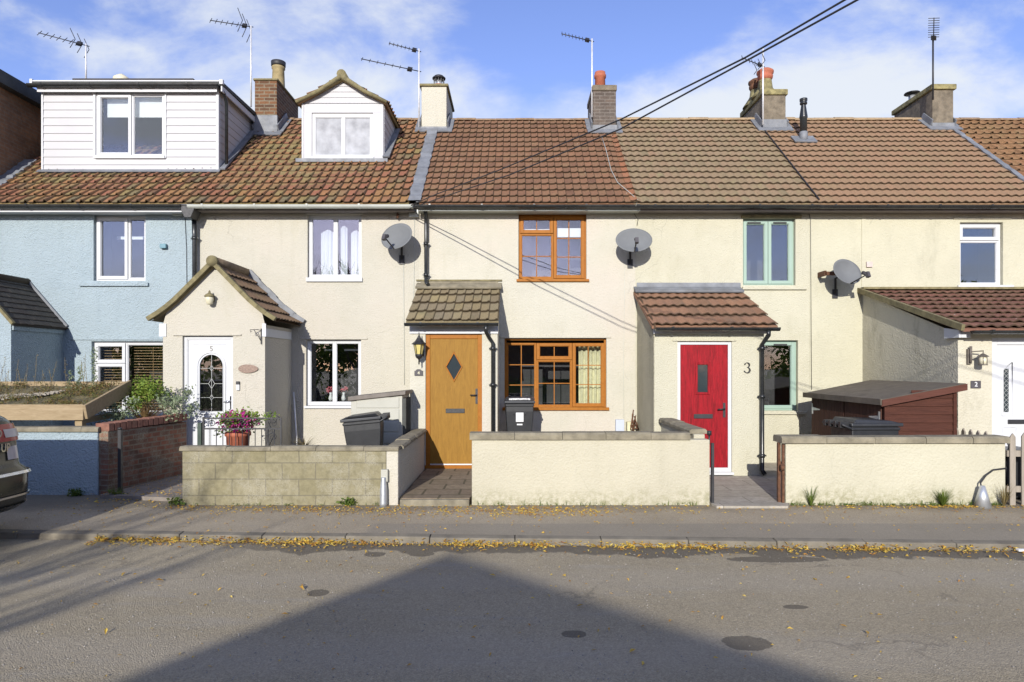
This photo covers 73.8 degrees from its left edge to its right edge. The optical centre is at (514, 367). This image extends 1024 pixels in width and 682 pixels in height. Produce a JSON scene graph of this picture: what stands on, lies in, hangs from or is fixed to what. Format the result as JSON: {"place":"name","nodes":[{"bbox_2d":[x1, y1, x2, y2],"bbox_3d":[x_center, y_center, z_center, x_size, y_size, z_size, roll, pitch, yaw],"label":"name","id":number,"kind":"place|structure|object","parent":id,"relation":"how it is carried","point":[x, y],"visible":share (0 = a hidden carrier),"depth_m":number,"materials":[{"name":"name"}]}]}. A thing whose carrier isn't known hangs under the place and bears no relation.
{"place":"outdoors","nodes":[
{"label":"outdoors","id":0,"kind":"place"},
{"bbox_2d":[100,475,181,500],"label":"blue house path","id":1,"kind":"structure","parent":0,"point":[164,485],"depth_m":9.70,"materials":[{"name":"concrete"}]},
{"bbox_2d":[197,423,201,444],"bbox_3d":[-4.484,1.285,9.720,0.055,0.990,0.060,0,0,0],"label":"gate post","id":2,"kind":"object","parent":1,"relation":"on","point":[199,433],"visible":0.36,"depth_m":9.69,"materials":[{"name":"metal"}]},
{"bbox_2d":[202,415,281,445],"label":"metal gate","id":3,"kind":"structure","parent":2,"relation":"attached to","point":[222,429],"depth_m":9.71,"materials":[{"name":"black metal"}]},
{"bbox_2d":[400,469,471,504],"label":"slab path","id":4,"kind":"structure","parent":0,"point":[442,484],"depth_m":9.96,"materials":[{"name":"stone"}]},
{"bbox_2d":[0,530,1023,681],"bbox_3d":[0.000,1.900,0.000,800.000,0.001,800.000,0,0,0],"label":"road","id":5,"kind":"structure","parent":0,"point":[699,641],"depth_m":5.25,"materials":[{"name":"grey asphalt"}]},
{"bbox_2d":[0,529,1023,550],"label":"kerb","id":6,"kind":"structure","parent":5,"relation":"on","point":[391,537],"depth_m":7.33,"materials":[{"name":"concrete"}]},
{"bbox_2d":[773,434,1009,504],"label":"garden wall","id":7,"kind":"structure","parent":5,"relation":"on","point":[885,469],"depth_m":9.00,"materials":[{"name":"paint"}]},
{"bbox_2d":[0,495,1023,540],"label":"pavement","id":8,"kind":"structure","parent":0,"point":[877,523],"depth_m":8.12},
{"bbox_2d":[0,416,30,512],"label":"parked car","id":9,"kind":"object","parent":8,"relation":"on","point":[14,471],"visible":1,"depth_m":7.46,"materials":[{"name":"grey metal"}]},
{"bbox_2d":[66,488,84,496],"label":"weed","id":10,"kind":"object","parent":8,"relation":"on","point":[76,492],"visible":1,"depth_m":9.61,"materials":[{"name":"green plant"}]},
{"bbox_2d":[103,485,127,494],"bbox_3d":[-5.547,1.753,9.502,0.363,0.195,0.381,0,0,0],"label":"weed","id":11,"kind":"object","parent":8,"relation":"on","point":[116,492],"visible":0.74,"depth_m":9.48,"materials":[{"name":"green plant"}]},
{"bbox_2d":[118,427,122,491],"bbox_3d":[-5.568,1.345,9.620,0.060,0.990,0.060,0,0,0],"label":"gate post","id":12,"kind":"object","parent":8,"relation":"on","point":[120,456],"visible":0.88,"depth_m":9.60,"materials":[{"name":"black metal"}]},
{"bbox_2d":[166,495,185,505],"bbox_3d":[-4.454,1.765,8.961,0.246,0.177,0.201,0,0,0],"label":"weed","id":13,"kind":"object","parent":8,"relation":"on","point":[176,502],"visible":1,"depth_m":8.95,"materials":[{"name":"green plant"}]},
{"bbox_2d":[335,497,356,505],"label":"weed","id":14,"kind":"object","parent":8,"relation":"on","point":[349,502],"visible":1,"depth_m":8.96,"materials":[{"name":"green plant"}]},
{"bbox_2d":[380,469,388,506],"bbox_3d":[-1.718,1.580,8.939,0.105,0.480,0.118,0,0,0],"label":"cable guard","id":15,"kind":"object","parent":8,"relation":"on","point":[383,485],"visible":1,"depth_m":8.90,"materials":[{"name":"metal"}]},
{"bbox_2d":[400,499,468,505],"bbox_3d":[-1.055,1.808,8.964,0.910,0.145,0.068,0,0,0],"label":"path edging","id":16,"kind":"object","parent":8,"relation":"on","point":[435,502],"visible":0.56,"depth_m":8.93,"materials":[{"name":"concrete"}]},
{"bbox_2d":[190,499,696,505],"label":"ground weeds","id":17,"kind":"object","parent":8,"relation":"on","point":[477,504],"visible":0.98,"depth_m":8.97,"materials":[{"name":"green plant"}]},
{"bbox_2d":[5,475,1023,678],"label":"fallen leaves","id":18,"kind":"object","parent":8,"relation":"on","point":[690,546],"visible":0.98,"depth_m":7.33,"materials":[{"name":"plant"}]},
{"bbox_2d":[800,485,817,504],"bbox_3d":[3.869,1.666,8.934,0.297,0.298,0.269,0,0,39],"label":"grass tuft","id":19,"kind":"object","parent":8,"relation":"on","point":[810,500],"visible":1,"depth_m":8.93,"materials":[{"name":"green plant"}]},
{"bbox_2d":[789,499,1001,505],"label":"ground weeds","id":20,"kind":"object","parent":8,"relation":"on","point":[871,504],"visible":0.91,"depth_m":8.97,"materials":[{"name":"green plant"}]},
{"bbox_2d":[933,488,958,505],"bbox_3d":[5.606,1.695,8.932,0.356,0.240,0.394,0,0,0],"label":"grass tuft","id":21,"kind":"object","parent":8,"relation":"on","point":[942,499],"visible":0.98,"depth_m":8.89,"materials":[{"name":"green plant"}]},
{"bbox_2d":[973,467,1006,508],"bbox_3d":[6.211,1.569,8.946,0.496,0.502,0.207,0,0,-27],"label":"cable guard","id":22,"kind":"object","parent":8,"relation":"on","point":[982,499],"visible":1,"depth_m":8.84,"materials":[{"name":"metal"}]},
{"bbox_2d":[957,428,1023,504],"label":"picket fence","id":23,"kind":"object","parent":8,"relation":"on","point":[1012,453],"visible":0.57,"depth_m":8.99,"materials":[{"name":"white wood"}]},
{"bbox_2d":[996,483,1014,505],"bbox_3d":[6.382,1.655,8.899,0.258,0.320,0.269,0,0,0],"label":"grass tuft","id":24,"kind":"object","parent":8,"relation":"on","point":[1004,497],"visible":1,"depth_m":8.89,"materials":[{"name":"green plant"}]},
{"bbox_2d":[1005,443,1020,497],"bbox_3d":[6.965,1.388,9.569,0.590,0.824,0.602,0,0,0],"label":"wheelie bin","id":25,"kind":"object","parent":8,"relation":"on","point":[1018,473],"visible":0.21,"depth_m":9.35,"materials":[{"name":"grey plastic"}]},
{"bbox_2d":[0,552,1023,681],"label":"loose grit","id":26,"kind":"object","parent":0,"point":[494,617],"visible":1,"depth_m":5.30,"materials":[{"name":"gravel"}]},
{"bbox_2d":[0,0,1023,118],"label":"sky","id":27,"kind":"structure","parent":0,"point":[496,58],"materials":[{"name":"blue"}]},
{"bbox_2d":[710,463,788,507],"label":"paved path","id":28,"kind":"structure","parent":0,"point":[730,491],"depth_m":9.82,"materials":[{"name":"grey stone"}]},
{"bbox_2d":[707,431,713,502],"bbox_3d":[2.587,1.330,9.020,0.097,0.980,0.058,0,0,31],"label":"gate post","id":29,"kind":"object","parent":28,"relation":"on","point":[709,433],"visible":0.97,"depth_m":8.98,"materials":[{"name":"black metal"}]},
{"bbox_2d":[777,442,784,502],"bbox_3d":[3.522,1.410,9.021,0.064,0.820,0.159,0,0,0],"label":"gate post","id":30,"kind":"object","parent":28,"relation":"on","point":[780,472],"visible":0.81,"depth_m":9.03,"materials":[{"name":"wood"}]},
{"bbox_2d":[956,117,1023,175],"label":"terraced house","id":31,"kind":"structure","parent":0,"point":[1002,139],"depth_m":14.98,"materials":[{"name":"brown tile"}]},
{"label":"garden ground","id":32,"kind":"structure","parent":0,"visible":0},
{"bbox_2d":[0,69,40,174],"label":"brick building","id":33,"kind":"structure","parent":32,"relation":"on","point":[20,121],"depth_m":13.66,"materials":[{"name":"brown brick"}]},
{"bbox_2d":[15,426,100,494],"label":"garden wall","id":34,"kind":"structure","parent":32,"relation":"on","point":[59,460],"depth_m":9.70,"materials":[{"name":"paint"}]},
{"bbox_2d":[0,347,131,425],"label":"planted store","id":35,"kind":"structure","parent":32,"relation":"on","point":[81,403],"depth_m":10.43,"materials":[{"name":"brown wood"}]},
{"bbox_2d":[91,396,140,424],"bbox_3d":[-6.222,1.114,10.571,0.748,1.334,0.485,0,0,0],"label":"shrub","id":36,"kind":"object","parent":32,"relation":"on","point":[113,412],"visible":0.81,"depth_m":10.61,"materials":[{"name":"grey plant"}]},
{"bbox_2d":[0,74,255,425],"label":"terraced house","id":37,"kind":"structure","parent":32,"relation":"on","point":[106,184],"depth_m":12.86,"materials":[{"name":"paint"}]},
{"bbox_2d":[37,28,89,77],"bbox_3d":[-10.163,-7.056,15.373,1.002,1.083,0.448,0,0,-35],"label":"tv aerial","id":38,"kind":"object","parent":37,"relation":"attached to","point":[78,43],"visible":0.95,"depth_m":15.53,"materials":[{"name":"metal"}]},
{"bbox_2d":[79,216,148,285],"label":"window","id":39,"kind":"structure","parent":37,"relation":"in","point":[120,240],"depth_m":14.01,"materials":[{"name":"white plastic"}]},
{"bbox_2d":[94,341,162,413],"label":"window","id":40,"kind":"structure","parent":37,"relation":"in","point":[116,360],"depth_m":14.24,"materials":[{"name":"white plastic"}]},
{"bbox_2d":[72,78,194,158],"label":"window","id":41,"kind":"structure","parent":37,"relation":"in","point":[131,120],"depth_m":13.67,"materials":[{"name":"white plastic"}]},
{"bbox_2d":[160,244,166,248],"bbox_3d":[-6.571,-2.264,12.759,0.112,0.084,0.068,0,0,0],"label":"wall vent","id":42,"kind":"object","parent":37,"relation":"attached to","point":[163,246],"depth_m":12.72,"materials":[{"name":"teal paint"}]},
{"bbox_2d":[185,222,186,277],"bbox_3d":[-6.165,-2.042,12.788,0.048,1.555,0.010,0,0,0],"label":"wall cable","id":43,"kind":"object","parent":37,"relation":"attached to","point":[186,252],"depth_m":12.78,"materials":[{"name":"grey plastic"}]},
{"bbox_2d":[209,9,252,106],"bbox_3d":[-6.238,-6.864,15.089,0.922,2.049,0.433,0,0,-38],"label":"tv aerial","id":44,"kind":"object","parent":37,"relation":"attached to","point":[244,25],"visible":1,"depth_m":15.28,"materials":[{"name":"metal"}]},
{"bbox_2d":[96,414,186,494],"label":"brick wall","id":45,"kind":"structure","parent":32,"relation":"on","point":[151,446],"depth_m":10.34,"materials":[{"name":"red brick"}]},
{"bbox_2d":[116,374,174,418],"bbox_3d":[-6.029,0.946,11.056,1.029,1.674,0.975,0,0,0],"label":"shrub","id":46,"kind":"object","parent":32,"relation":"on","point":[145,389],"visible":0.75,"depth_m":10.98,"materials":[{"name":"green plant"}]},
{"bbox_2d":[146,384,199,421],"bbox_3d":[-5.636,1.006,10.987,1.065,1.491,0.556,0,0,0],"label":"shrub","id":47,"kind":"object","parent":32,"relation":"on","point":[172,403],"visible":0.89,"depth_m":10.97,"materials":[{"name":"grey plant"}]},
{"bbox_2d":[210,406,279,445],"bbox_3d":[-4.022,1.161,10.052,0.930,1.177,0.760,0,0,36],"label":"flower pot","id":48,"kind":"object","parent":32,"relation":"on","point":[234,423],"visible":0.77,"depth_m":10.00,"materials":[{"name":"ceramic"}]},
{"bbox_2d":[179,445,400,504],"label":"garden wall","id":49,"kind":"structure","parent":32,"relation":"on","point":[276,474],"depth_m":9.00,"materials":[{"name":"concrete"}]},
{"bbox_2d":[293,392,297,444],"bbox_3d":[-4.041,1.108,12.585,0.035,1.292,0.353,0,0,-32],"label":"pole","id":50,"kind":"object","parent":32,"relation":"on","point":[295,416],"visible":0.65,"depth_m":12.61,"materials":[{"name":"metal"}]},
{"bbox_2d":[146,59,454,445],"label":"terraced house","id":51,"kind":"structure","parent":32,"relation":"on","point":[289,213],"depth_m":12.80,"materials":[{"name":"paint"}]},
{"bbox_2d":[184,336,232,444],"bbox_3d":[-5.146,0.591,11.495,0.846,2.238,0.109,0,0,0],"label":"door","id":52,"kind":"structure","parent":51,"relation":"in","point":[208,360],"depth_m":11.50,"materials":[{"name":"white plastic"}]},
{"bbox_2d":[204,290,214,304],"bbox_3d":[-5.074,-1.159,11.334,0.169,0.243,0.179,0,0,-31],"label":"wall lantern","id":53,"kind":"object","parent":51,"relation":"attached to","point":[209,296],"depth_m":11.29,"materials":[{"name":"beige glass"}]},
{"bbox_2d":[236,381,239,389],"bbox_3d":[-4.633,0.310,11.409,0.058,0.150,0.030,0,0,0],"label":"doorbell","id":54,"kind":"object","parent":51,"relation":"attached to","point":[237,385],"visible":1,"depth_m":11.40,"materials":[{"name":"white plastic"}]},
{"bbox_2d":[238,364,257,372],"bbox_3d":[-4.461,0.025,11.414,0.330,0.144,0.018,0,0,0],"label":"house name sign","id":55,"kind":"object","parent":51,"relation":"attached to","point":[246,368],"visible":1,"depth_m":11.40,"materials":[{"name":"pink ceramic"}]},
{"bbox_2d":[250,329,261,343],"bbox_3d":[-4.301,-0.517,11.340,0.028,0.260,0.212,0,0,39],"label":"hanging bracket","id":56,"kind":"object","parent":51,"relation":"attached to","point":[257,335],"visible":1,"depth_m":11.39,"materials":[{"name":"black metal"}]},
{"bbox_2d":[304,340,360,407],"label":"window","id":57,"kind":"structure","parent":51,"relation":"in","point":[333,366],"depth_m":14.25,"materials":[{"name":"white plastic"}]},
{"bbox_2d":[306,216,361,281],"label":"window","id":58,"kind":"structure","parent":51,"relation":"in","point":[334,241],"depth_m":12.99,"materials":[{"name":"white plastic"}]},
{"bbox_2d":[311,114,373,157],"bbox_3d":[-3.521,-4.716,13.972,1.277,0.930,0.135,0,0,0],"label":"window","id":59,"kind":"structure","parent":51,"relation":"in","point":[333,135],"depth_m":14.00,"materials":[{"name":"white plastic"}]},
{"bbox_2d":[361,43,420,126],"bbox_3d":[-2.716,-6.229,15.054,1.322,1.854,0.263,0,0,-16],"label":"tv aerial","id":60,"kind":"object","parent":51,"relation":"attached to","point":[410,69],"visible":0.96,"depth_m":15.29,"materials":[{"name":"metal"}]},
{"bbox_2d":[381,223,411,263],"bbox_3d":[-2.204,-2.277,12.368,0.578,0.699,0.767,0,0,-23],"label":"satellite dish","id":61,"kind":"object","parent":51,"relation":"attached to","point":[396,236],"visible":1,"depth_m":12.41,"materials":[{"name":"grey metal"}]},
{"bbox_2d":[403,264,404,384],"bbox_3d":[-2.080,-0.843,12.788,0.027,2.342,0.008,0,0,0],"label":"wall cable","id":62,"kind":"object","parent":51,"relation":"attached to","point":[404,357],"depth_m":12.79,"materials":[{"name":"grey plastic"}]},
{"bbox_2d":[409,209,418,217],"bbox_3d":[-1.889,-2.873,12.754,0.178,0.141,0.078,0,0,0],"label":"junction box","id":63,"kind":"object","parent":51,"relation":"attached to","point":[414,215],"visible":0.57,"depth_m":12.71,"materials":[{"name":"grey plastic"}]},
{"bbox_2d":[413,218,414,297],"bbox_3d":[-1.907,-1.213,12.788,0.055,3.176,0.008,0,0,0],"label":"wall cable","id":64,"kind":"object","parent":51,"relation":"attached to","point":[414,243],"depth_m":12.79,"materials":[{"name":"grey plastic"}]},
{"bbox_2d":[411,0,845,205],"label":"overhead cable","id":65,"kind":"object","parent":51,"relation":"attached to","point":[790,31],"visible":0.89,"depth_m":6.67,"materials":[{"name":"black metal"}]},
{"bbox_2d":[407,0,857,209],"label":"overhead cable","id":66,"kind":"object","parent":51,"relation":"attached to","point":[799,31],"visible":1,"depth_m":6.58,"materials":[{"name":"black metal"}]},
{"bbox_2d":[289,437,315,444],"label":"plant","id":67,"kind":"object","parent":32,"relation":"on","point":[303,442],"visible":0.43,"depth_m":10.65,"materials":[{"name":"green plant"}]},
{"bbox_2d":[340,411,389,444],"bbox_3d":[-2.198,1.201,10.247,0.684,1.033,0.584,-5,1,-6],"label":"wheelie bin","id":68,"kind":"object","parent":32,"relation":"on","point":[367,428],"visible":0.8,"depth_m":9.99,"materials":[{"name":"grey plastic"}]},
{"bbox_2d":[348,389,412,444],"bbox_3d":[-2.200,1.078,11.235,0.920,1.404,0.770,0,0,0],"label":"storage box","id":69,"kind":"object","parent":32,"relation":"on","point":[397,406],"visible":0.42,"depth_m":10.89,"materials":[{"name":"beige plastic"}]},
{"bbox_2d":[403,397,410,434],"bbox_3d":[-1.776,1.100,11.270,0.043,1.200,0.640,0,0,0],"label":"side door","id":70,"kind":"structure","parent":69,"relation":"in","point":[406,401],"depth_m":11.10,"materials":[{"name":"grey plastic"}]},
{"bbox_2d":[386,429,426,504],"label":"garden wall","id":71,"kind":"structure","parent":32,"relation":"on","point":[405,464],"depth_m":9.60,"materials":[{"name":"paint"}]},
{"bbox_2d":[504,397,534,437],"bbox_3d":[0.071,1.032,11.988,0.529,1.012,0.716,0,0,-2],"label":"wheelie bin","id":72,"kind":"object","parent":32,"relation":"on","point":[519,413],"visible":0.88,"depth_m":11.68,"materials":[{"name":"grey plastic"}]},
{"bbox_2d":[404,70,639,468],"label":"terraced house","id":73,"kind":"structure","parent":32,"relation":"on","point":[526,276],"depth_m":12.80,"materials":[{"name":"beige paint"}]},
{"bbox_2d":[414,369,422,375],"bbox_3d":[-1.642,0.088,11.636,0.145,0.113,0.014,0,0,0],"label":"house number sign","id":74,"kind":"object","parent":73,"relation":"attached to","point":[418,372],"visible":1,"depth_m":11.63,"materials":[{"name":"stone"}]},
{"bbox_2d":[412,333,425,363],"bbox_3d":[-1.602,-0.317,11.502,0.216,0.565,0.300,0,0,30],"label":"wall lantern","id":75,"kind":"object","parent":73,"relation":"attached to","point":[418,343],"depth_m":11.44,"materials":[{"name":"black metal"}]},
{"bbox_2d":[425,334,481,468],"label":"door","id":76,"kind":"structure","parent":73,"relation":"in","point":[453,361],"depth_m":11.70,"materials":[{"name":"brown wood"}]},
{"bbox_2d":[516,215,588,281],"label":"window","id":77,"kind":"structure","parent":73,"relation":"in","point":[551,248],"depth_m":14.25,"materials":[{"name":"brown wood"}]},
{"bbox_2d":[502,338,608,409],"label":"window","id":78,"kind":"structure","parent":73,"relation":"in","point":[560,373],"depth_m":13.12,"materials":[{"name":"brown wood"}]},
{"bbox_2d":[561,32,593,116],"bbox_3d":[1.388,-6.493,15.133,0.855,1.778,0.113,0,0,-26],"label":"tv aerial","id":79,"kind":"object","parent":73,"relation":"attached to","point":[587,40],"visible":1,"depth_m":15.29,"materials":[{"name":"metal"}]},
{"bbox_2d":[615,419,623,430],"bbox_3d":[1.954,1.083,12.744,0.159,0.216,0.098,0,0,0],"label":"meter box","id":80,"kind":"object","parent":73,"relation":"attached to","point":[619,424],"visible":0.89,"depth_m":12.70,"materials":[{"name":"white plastic"}]},
{"bbox_2d":[601,135,637,208],"bbox_3d":[1.966,-3.971,13.624,0.204,2.167,2.534,0,0,-8],"label":"roof cable","id":81,"kind":"object","parent":73,"relation":"attached to","point":[613,174],"visible":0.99,"depth_m":13.21,"materials":[{"name":"grey plastic"}]},
{"bbox_2d":[623,287,624,384],"bbox_3d":[2.047,-0.525,12.788,0.034,2.979,0.006,0,0,0],"label":"wall cable","id":82,"kind":"object","parent":73,"relation":"attached to","point":[623,359],"depth_m":12.79,"materials":[{"name":"grey plastic"}]},
{"bbox_2d":[626,410,638,430],"bbox_3d":[2.176,1.063,12.644,0.203,0.571,0.272,0,0,0],"label":"ornament","id":83,"kind":"object","parent":73,"relation":"attached to","point":[630,425],"visible":0.76,"depth_m":12.53,"materials":[{"name":"brown"}]},
{"bbox_2d":[616,228,651,267],"bbox_3d":[2.147,-2.195,12.354,0.566,0.680,0.799,0,0,-32],"label":"satellite dish","id":84,"kind":"object","parent":73,"relation":"attached to","point":[630,240],"visible":1,"depth_m":12.41,"materials":[{"name":"grey metal"}]},
{"bbox_2d":[470,418,709,504],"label":"garden wall","id":85,"kind":"structure","parent":32,"relation":"on","point":[670,461],"depth_m":9.00,"materials":[{"name":"paint"}]},
{"bbox_2d":[616,67,820,475],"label":"terraced house","id":86,"kind":"structure","parent":32,"relation":"on","point":[728,206],"depth_m":12.80,"materials":[{"name":"beige paint"}]},
{"bbox_2d":[677,341,733,474],"bbox_3d":[3.128,0.671,11.275,0.938,2.199,0.150,0,0,0],"label":"door","id":87,"kind":"structure","parent":86,"relation":"in","point":[703,367],"depth_m":11.30,"materials":[{"name":"red plastic"}]},
{"bbox_2d":[741,48,764,124],"bbox_3d":[5.302,-6.247,15.013,0.386,1.693,0.820,0,0,44],"label":"tv aerial","id":88,"kind":"object","parent":86,"relation":"attached to","point":[759,65],"visible":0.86,"depth_m":15.18,"materials":[{"name":"metal"}]},
{"bbox_2d":[742,219,806,289],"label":"window","id":89,"kind":"structure","parent":86,"relation":"in","point":[767,243],"depth_m":14.26,"materials":[{"name":"green plastic"}]},
{"bbox_2d":[764,340,806,413],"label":"window","id":90,"kind":"structure","parent":86,"relation":"in","point":[779,355],"depth_m":14.26,"materials":[{"name":"green plastic"}]},
{"bbox_2d":[809,215,811,389],"bbox_3d":[5.527,-1.247,12.788,0.066,3.336,0.010,0,0,0],"label":"wall cable","id":91,"kind":"object","parent":86,"relation":"attached to","point":[811,341],"depth_m":12.78,"materials":[{"name":"beige plastic"}]},
{"bbox_2d":[822,416,902,434],"bbox_3d":[4.873,1.246,9.619,0.859,1.064,0.615,0,0,-4],"label":"wheelie bin","id":92,"kind":"object","parent":32,"relation":"on","point":[852,426],"visible":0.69,"depth_m":9.35,"materials":[{"name":"grey plastic"}]},
{"bbox_2d":[803,380,967,434],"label":"garden shed","id":93,"kind":"structure","parent":32,"relation":"on","point":[921,408],"depth_m":9.69,"materials":[{"name":"wood"}]},
{"bbox_2d":[812,398,844,434],"bbox_3d":[5.199,1.130,11.360,0.035,1.180,1.154,0,0,0],"label":"shed door","id":94,"kind":"structure","parent":93,"relation":"in","point":[822,409],"depth_m":11.44,"materials":[{"name":"wood"}]},
{"bbox_2d":[845,402,882,419],"bbox_3d":[5.199,1.130,10.215,0.035,1.180,1.064,0,0,0],"label":"shed door","id":95,"kind":"structure","parent":93,"relation":"in","point":[852,409],"depth_m":10.16,"materials":[{"name":"wood"}]},
{"bbox_2d":[765,84,1023,446],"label":"terraced house","id":96,"kind":"structure","parent":32,"relation":"on","point":[919,194],"depth_m":12.80,"materials":[{"name":"beige paint"}]},
{"bbox_2d":[791,97,817,141],"bbox_3d":[6.239,-5.316,14.730,0.480,1.000,0.264,0,0,0],"label":"boiler flue","id":97,"kind":"object","parent":96,"relation":"on","point":[803,136],"visible":0.98,"depth_m":14.70,"materials":[{"name":"black plastic"}]},
{"bbox_2d":[818,270,834,277],"bbox_3d":[5.780,-1.726,12.645,0.218,0.092,0.290,0,0,0],"label":"rusty bracket","id":98,"kind":"object","parent":96,"relation":"attached to","point":[823,273],"visible":0.86,"depth_m":12.50,"materials":[{"name":"metal"}]},
{"bbox_2d":[832,259,870,297],"bbox_3d":[6.091,-1.631,12.374,0.601,0.681,0.744,0,0,23],"label":"satellite dish","id":99,"kind":"object","parent":96,"relation":"attached to","point":[847,271],"visible":1,"depth_m":12.42,"materials":[{"name":"grey metal"}]},
{"bbox_2d":[866,262,872,266],"bbox_3d":[6.637,-1.926,12.779,0.112,0.103,0.028,0,0,0],"label":"junction box","id":100,"kind":"object","parent":96,"relation":"attached to","point":[869,264],"visible":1,"depth_m":12.77,"materials":[{"name":"plastic"}]},
{"bbox_2d":[928,18,939,99],"bbox_3d":[9.211,-6.786,15.012,0.218,1.657,0.522,0,0,30],"label":"tv aerial","id":101,"kind":"object","parent":96,"relation":"attached to","point":[933,37],"visible":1,"depth_m":15.18,"materials":[{"name":"black metal"}]},
{"bbox_2d":[971,381,980,387],"bbox_3d":[6.771,0.254,10.027,0.147,0.110,0.015,0,0,0],"label":"house number sign","id":102,"kind":"object","parent":96,"relation":"attached to","point":[975,384],"visible":1,"depth_m":10.02,"materials":[{"name":"stone"}]},
{"bbox_2d":[966,346,988,364],"bbox_3d":[6.738,-0.168,9.950,0.270,0.280,0.127,0,0,45],"label":"wall lantern","id":103,"kind":"object","parent":96,"relation":"attached to","point":[982,358],"depth_m":9.92,"materials":[{"name":"black metal"}]},
{"bbox_2d":[957,223,1013,286],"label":"window","id":104,"kind":"structure","parent":96,"relation":"in","point":[979,242],"depth_m":13.94,"materials":[{"name":"white plastic"}]},
{"bbox_2d":[992,338,1023,446],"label":"door","id":105,"kind":"structure","parent":96,"relation":"in","point":[1007,353],"depth_m":10.09,"materials":[{"name":"white plastic"}]}
]}

